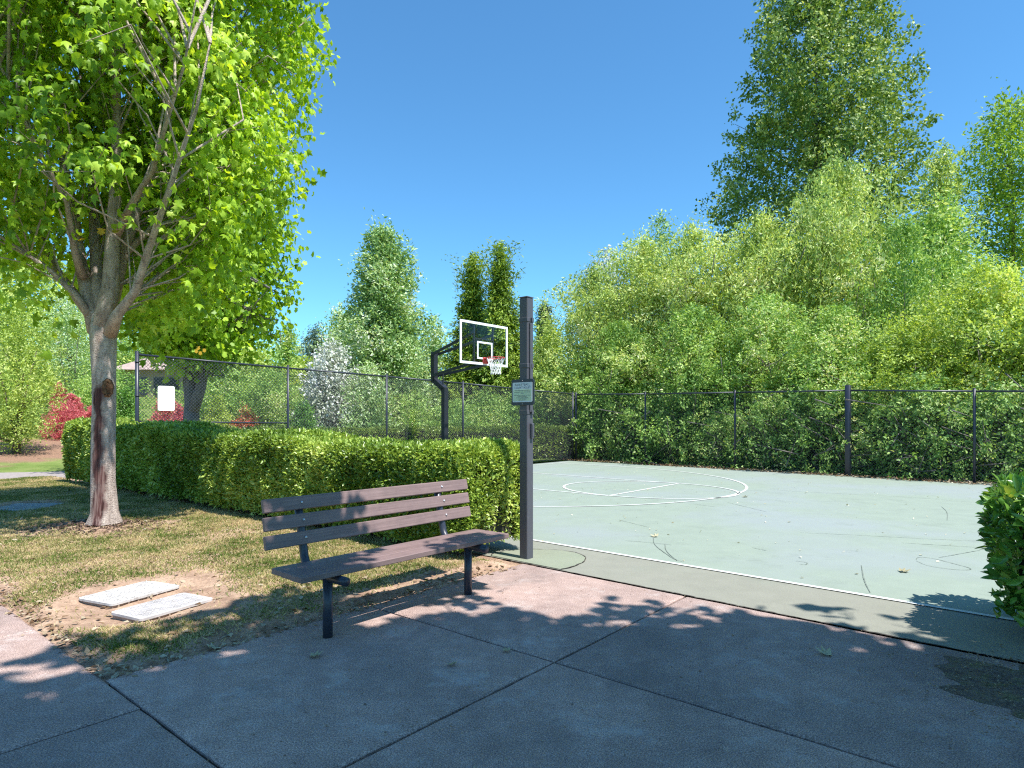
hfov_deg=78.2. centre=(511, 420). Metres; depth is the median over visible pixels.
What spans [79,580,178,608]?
flat stone slab
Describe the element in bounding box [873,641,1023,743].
bed litter
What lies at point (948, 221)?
broadleaf tree
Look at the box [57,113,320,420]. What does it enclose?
maple tree
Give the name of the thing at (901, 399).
shrub
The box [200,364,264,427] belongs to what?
shrub
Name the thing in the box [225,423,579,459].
clipped hedge
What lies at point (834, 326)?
willow bush
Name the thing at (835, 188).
willow bush
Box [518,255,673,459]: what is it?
willow bush
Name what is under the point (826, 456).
shrub
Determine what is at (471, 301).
conifer tree
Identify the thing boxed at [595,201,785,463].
willow bush
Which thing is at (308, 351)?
pine tree
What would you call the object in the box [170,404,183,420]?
barberry shrub
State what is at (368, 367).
shrub
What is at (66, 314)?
tree
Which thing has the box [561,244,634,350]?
broadleaf tree
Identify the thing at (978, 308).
willow bush
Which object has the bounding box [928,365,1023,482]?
shrub
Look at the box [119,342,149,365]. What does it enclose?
broadleaf tree
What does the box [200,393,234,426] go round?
round shrub
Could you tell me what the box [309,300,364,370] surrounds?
broadleaf tree
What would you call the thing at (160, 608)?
flat stone slab
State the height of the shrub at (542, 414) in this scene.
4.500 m
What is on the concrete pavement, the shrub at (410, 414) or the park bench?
the park bench
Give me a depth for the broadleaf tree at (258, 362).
45.44 m
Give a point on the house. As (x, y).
(130, 366)
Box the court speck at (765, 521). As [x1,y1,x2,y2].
[541,473,993,603]
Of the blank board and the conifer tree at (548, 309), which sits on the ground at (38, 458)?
the conifer tree at (548, 309)
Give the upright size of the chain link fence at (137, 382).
2.979 m
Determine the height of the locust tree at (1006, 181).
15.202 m
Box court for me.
[533,461,1018,617]
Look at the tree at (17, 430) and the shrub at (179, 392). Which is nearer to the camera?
the tree at (17, 430)
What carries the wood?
on the ground at (38, 458)
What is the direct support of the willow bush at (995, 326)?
on the ground at (38, 458)
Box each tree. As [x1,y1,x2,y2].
[0,0,339,526]
[0,249,130,402]
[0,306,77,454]
[3,287,90,396]
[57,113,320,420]
[65,316,146,373]
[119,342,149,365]
[222,344,282,399]
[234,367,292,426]
[259,319,307,378]
[275,355,324,421]
[284,332,359,428]
[296,321,329,374]
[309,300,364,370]
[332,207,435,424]
[408,310,455,420]
[426,250,492,424]
[453,236,537,423]
[533,303,553,396]
[533,320,572,413]
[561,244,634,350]
[633,209,690,323]
[694,0,944,340]
[881,175,1009,386]
[885,138,995,365]
[897,76,1023,447]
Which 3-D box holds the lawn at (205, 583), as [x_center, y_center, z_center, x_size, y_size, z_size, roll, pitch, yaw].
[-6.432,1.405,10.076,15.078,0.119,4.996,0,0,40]
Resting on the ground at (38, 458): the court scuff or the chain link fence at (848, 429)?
the chain link fence at (848, 429)
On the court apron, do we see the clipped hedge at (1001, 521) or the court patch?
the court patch
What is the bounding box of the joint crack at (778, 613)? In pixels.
[506,559,1023,662]
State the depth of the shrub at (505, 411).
25.61 m
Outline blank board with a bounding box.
[158,386,174,410]
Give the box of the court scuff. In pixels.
[625,493,977,592]
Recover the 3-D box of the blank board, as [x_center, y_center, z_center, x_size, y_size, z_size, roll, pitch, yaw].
[-7.557,-0.478,13.763,0.335,0.540,0.040,0,0,-43]
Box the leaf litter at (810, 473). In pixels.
[558,457,996,485]
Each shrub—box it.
[0,370,53,437]
[38,400,89,440]
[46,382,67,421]
[52,366,157,417]
[56,393,85,429]
[79,406,91,417]
[116,383,143,419]
[147,398,177,420]
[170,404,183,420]
[171,380,238,418]
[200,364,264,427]
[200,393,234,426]
[227,368,310,426]
[230,405,259,428]
[285,398,324,428]
[332,356,401,428]
[371,391,448,429]
[417,394,496,427]
[448,386,519,426]
[473,388,549,426]
[498,386,581,458]
[562,386,638,462]
[598,388,692,464]
[626,380,736,466]
[689,401,767,469]
[714,385,822,472]
[746,368,892,476]
[821,394,935,477]
[845,364,1007,480]
[873,379,1023,482]
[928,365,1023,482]
[976,393,1023,482]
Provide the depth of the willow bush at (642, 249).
24.98 m
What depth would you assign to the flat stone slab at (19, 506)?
10.23 m
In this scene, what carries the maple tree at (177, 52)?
on the lawn at (205, 583)
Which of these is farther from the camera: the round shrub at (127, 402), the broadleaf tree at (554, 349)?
the broadleaf tree at (554, 349)
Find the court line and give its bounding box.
[511,462,1015,620]
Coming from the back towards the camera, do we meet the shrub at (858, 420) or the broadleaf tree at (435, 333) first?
the broadleaf tree at (435, 333)
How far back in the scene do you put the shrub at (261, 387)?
23.75 m
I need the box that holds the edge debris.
[0,564,514,678]
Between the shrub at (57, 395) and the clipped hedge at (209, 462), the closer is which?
the clipped hedge at (209, 462)
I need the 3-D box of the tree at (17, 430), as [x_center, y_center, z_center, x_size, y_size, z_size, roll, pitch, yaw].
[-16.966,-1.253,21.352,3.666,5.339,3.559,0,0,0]
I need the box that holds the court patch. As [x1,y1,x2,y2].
[492,549,584,568]
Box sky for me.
[0,0,1023,384]
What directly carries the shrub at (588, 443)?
on the ground at (38, 458)
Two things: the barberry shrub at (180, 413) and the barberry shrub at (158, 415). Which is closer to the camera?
the barberry shrub at (180, 413)
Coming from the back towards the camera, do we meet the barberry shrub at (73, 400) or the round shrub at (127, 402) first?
the barberry shrub at (73, 400)
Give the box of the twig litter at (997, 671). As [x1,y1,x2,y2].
[977,653,1023,689]
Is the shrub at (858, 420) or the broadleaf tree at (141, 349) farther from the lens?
the broadleaf tree at (141, 349)
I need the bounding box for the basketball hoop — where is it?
[431,319,507,440]
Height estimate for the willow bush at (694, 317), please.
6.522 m
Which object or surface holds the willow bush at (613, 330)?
on the ground at (38, 458)
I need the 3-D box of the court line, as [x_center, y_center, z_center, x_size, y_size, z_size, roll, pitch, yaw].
[8.775,1.443,7.740,28.920,0.002,11.644,0,0,42]
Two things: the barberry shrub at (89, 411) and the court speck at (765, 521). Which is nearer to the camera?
the court speck at (765, 521)
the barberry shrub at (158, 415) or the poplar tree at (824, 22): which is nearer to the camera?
the barberry shrub at (158, 415)
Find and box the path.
[0,471,64,478]
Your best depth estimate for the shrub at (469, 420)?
24.61 m
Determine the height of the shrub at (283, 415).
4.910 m
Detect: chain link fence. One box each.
[135,351,573,460]
[575,385,1023,482]
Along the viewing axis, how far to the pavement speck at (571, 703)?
3.30 m
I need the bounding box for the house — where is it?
[116,357,223,399]
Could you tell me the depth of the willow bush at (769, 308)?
20.06 m
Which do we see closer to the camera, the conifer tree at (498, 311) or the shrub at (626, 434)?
the shrub at (626, 434)
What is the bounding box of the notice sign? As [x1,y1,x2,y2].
[511,379,534,404]
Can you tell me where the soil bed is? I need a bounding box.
[935,655,1023,718]
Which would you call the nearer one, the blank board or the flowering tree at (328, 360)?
the blank board
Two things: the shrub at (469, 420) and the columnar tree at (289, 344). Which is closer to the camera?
the shrub at (469, 420)
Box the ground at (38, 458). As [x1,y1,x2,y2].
[0,364,1023,663]
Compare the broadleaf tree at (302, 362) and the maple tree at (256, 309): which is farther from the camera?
the broadleaf tree at (302, 362)
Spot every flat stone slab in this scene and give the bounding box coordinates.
[0,503,62,510]
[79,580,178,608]
[111,593,212,621]
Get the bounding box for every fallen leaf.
[310,650,321,656]
[815,645,831,654]
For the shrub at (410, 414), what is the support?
on the ground at (38, 458)
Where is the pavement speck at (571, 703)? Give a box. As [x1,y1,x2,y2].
[90,572,1020,767]
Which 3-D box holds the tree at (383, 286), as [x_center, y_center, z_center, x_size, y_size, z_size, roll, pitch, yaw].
[-5.530,-3.619,27.083,4.597,10.685,4.592,0,0,0]
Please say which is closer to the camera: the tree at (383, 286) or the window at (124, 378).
the tree at (383, 286)
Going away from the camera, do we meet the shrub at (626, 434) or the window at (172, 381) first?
the shrub at (626, 434)
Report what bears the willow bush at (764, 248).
on the ground at (38, 458)
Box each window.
[123,378,147,394]
[154,378,178,394]
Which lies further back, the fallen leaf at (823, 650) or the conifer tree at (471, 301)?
the conifer tree at (471, 301)
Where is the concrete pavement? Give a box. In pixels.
[0,564,1023,767]
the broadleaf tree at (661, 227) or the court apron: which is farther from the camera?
the broadleaf tree at (661, 227)
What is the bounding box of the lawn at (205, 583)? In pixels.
[0,476,535,684]
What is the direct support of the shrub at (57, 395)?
on the ground at (38, 458)
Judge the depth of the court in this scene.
8.76 m
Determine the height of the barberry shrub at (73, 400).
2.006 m
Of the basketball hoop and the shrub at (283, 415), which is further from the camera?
the shrub at (283, 415)
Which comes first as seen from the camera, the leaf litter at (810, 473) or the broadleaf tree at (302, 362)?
the leaf litter at (810, 473)
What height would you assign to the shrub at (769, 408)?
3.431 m
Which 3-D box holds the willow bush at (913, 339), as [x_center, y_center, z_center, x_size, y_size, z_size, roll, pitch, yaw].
[11.202,-0.532,17.732,4.643,5.430,4.639,0,0,-44]
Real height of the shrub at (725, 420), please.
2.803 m
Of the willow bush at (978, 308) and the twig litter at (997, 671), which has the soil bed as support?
the twig litter at (997, 671)
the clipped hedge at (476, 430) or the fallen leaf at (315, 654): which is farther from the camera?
the clipped hedge at (476, 430)
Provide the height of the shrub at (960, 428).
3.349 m
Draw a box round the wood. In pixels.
[0,287,1020,405]
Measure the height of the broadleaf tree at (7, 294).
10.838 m
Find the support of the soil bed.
on the concrete pavement
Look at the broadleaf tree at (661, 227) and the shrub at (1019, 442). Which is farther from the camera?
the broadleaf tree at (661, 227)
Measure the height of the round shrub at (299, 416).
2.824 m
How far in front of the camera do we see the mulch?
8.13 m
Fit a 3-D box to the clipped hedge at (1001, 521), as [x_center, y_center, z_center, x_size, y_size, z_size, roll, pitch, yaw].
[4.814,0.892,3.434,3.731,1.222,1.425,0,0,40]
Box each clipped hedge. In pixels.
[60,416,519,552]
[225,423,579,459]
[975,468,1023,627]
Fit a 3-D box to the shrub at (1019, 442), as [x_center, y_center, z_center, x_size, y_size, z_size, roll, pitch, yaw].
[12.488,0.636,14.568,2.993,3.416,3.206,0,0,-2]
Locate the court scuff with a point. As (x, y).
(848, 534)
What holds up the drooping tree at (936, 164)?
on the ground at (38, 458)
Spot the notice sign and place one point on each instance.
(522, 391)
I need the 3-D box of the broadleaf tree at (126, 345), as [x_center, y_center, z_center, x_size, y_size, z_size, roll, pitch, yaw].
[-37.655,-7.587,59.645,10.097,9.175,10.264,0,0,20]
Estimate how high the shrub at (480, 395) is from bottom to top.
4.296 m
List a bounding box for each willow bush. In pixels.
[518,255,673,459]
[552,215,719,461]
[552,317,673,462]
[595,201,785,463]
[611,301,774,465]
[669,188,882,459]
[679,290,851,470]
[743,300,928,474]
[749,136,934,404]
[806,304,1003,477]
[814,213,990,430]
[866,245,1023,479]
[932,295,1023,479]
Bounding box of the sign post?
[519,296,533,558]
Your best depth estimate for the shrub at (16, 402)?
25.25 m
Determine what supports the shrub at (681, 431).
on the ground at (38, 458)
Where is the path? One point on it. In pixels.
(22, 474)
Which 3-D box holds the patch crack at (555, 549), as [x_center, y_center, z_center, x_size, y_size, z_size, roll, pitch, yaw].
[0.360,1.442,6.713,1.030,0.001,0.735,0,0,42]
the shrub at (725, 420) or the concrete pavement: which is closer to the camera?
the concrete pavement
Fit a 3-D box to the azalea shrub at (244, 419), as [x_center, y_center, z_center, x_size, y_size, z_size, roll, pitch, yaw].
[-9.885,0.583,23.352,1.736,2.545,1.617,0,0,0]
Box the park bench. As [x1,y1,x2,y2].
[261,479,508,638]
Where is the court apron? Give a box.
[251,506,1023,661]
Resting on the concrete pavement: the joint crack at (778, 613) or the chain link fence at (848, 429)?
the joint crack at (778, 613)
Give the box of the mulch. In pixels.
[4,516,238,545]
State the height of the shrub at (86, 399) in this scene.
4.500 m
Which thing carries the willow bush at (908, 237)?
on the ground at (38, 458)
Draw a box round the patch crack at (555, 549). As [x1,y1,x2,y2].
[491,549,585,568]
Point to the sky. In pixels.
(558, 127)
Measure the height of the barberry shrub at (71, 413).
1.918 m
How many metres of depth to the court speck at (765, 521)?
9.60 m
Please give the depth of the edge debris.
4.29 m

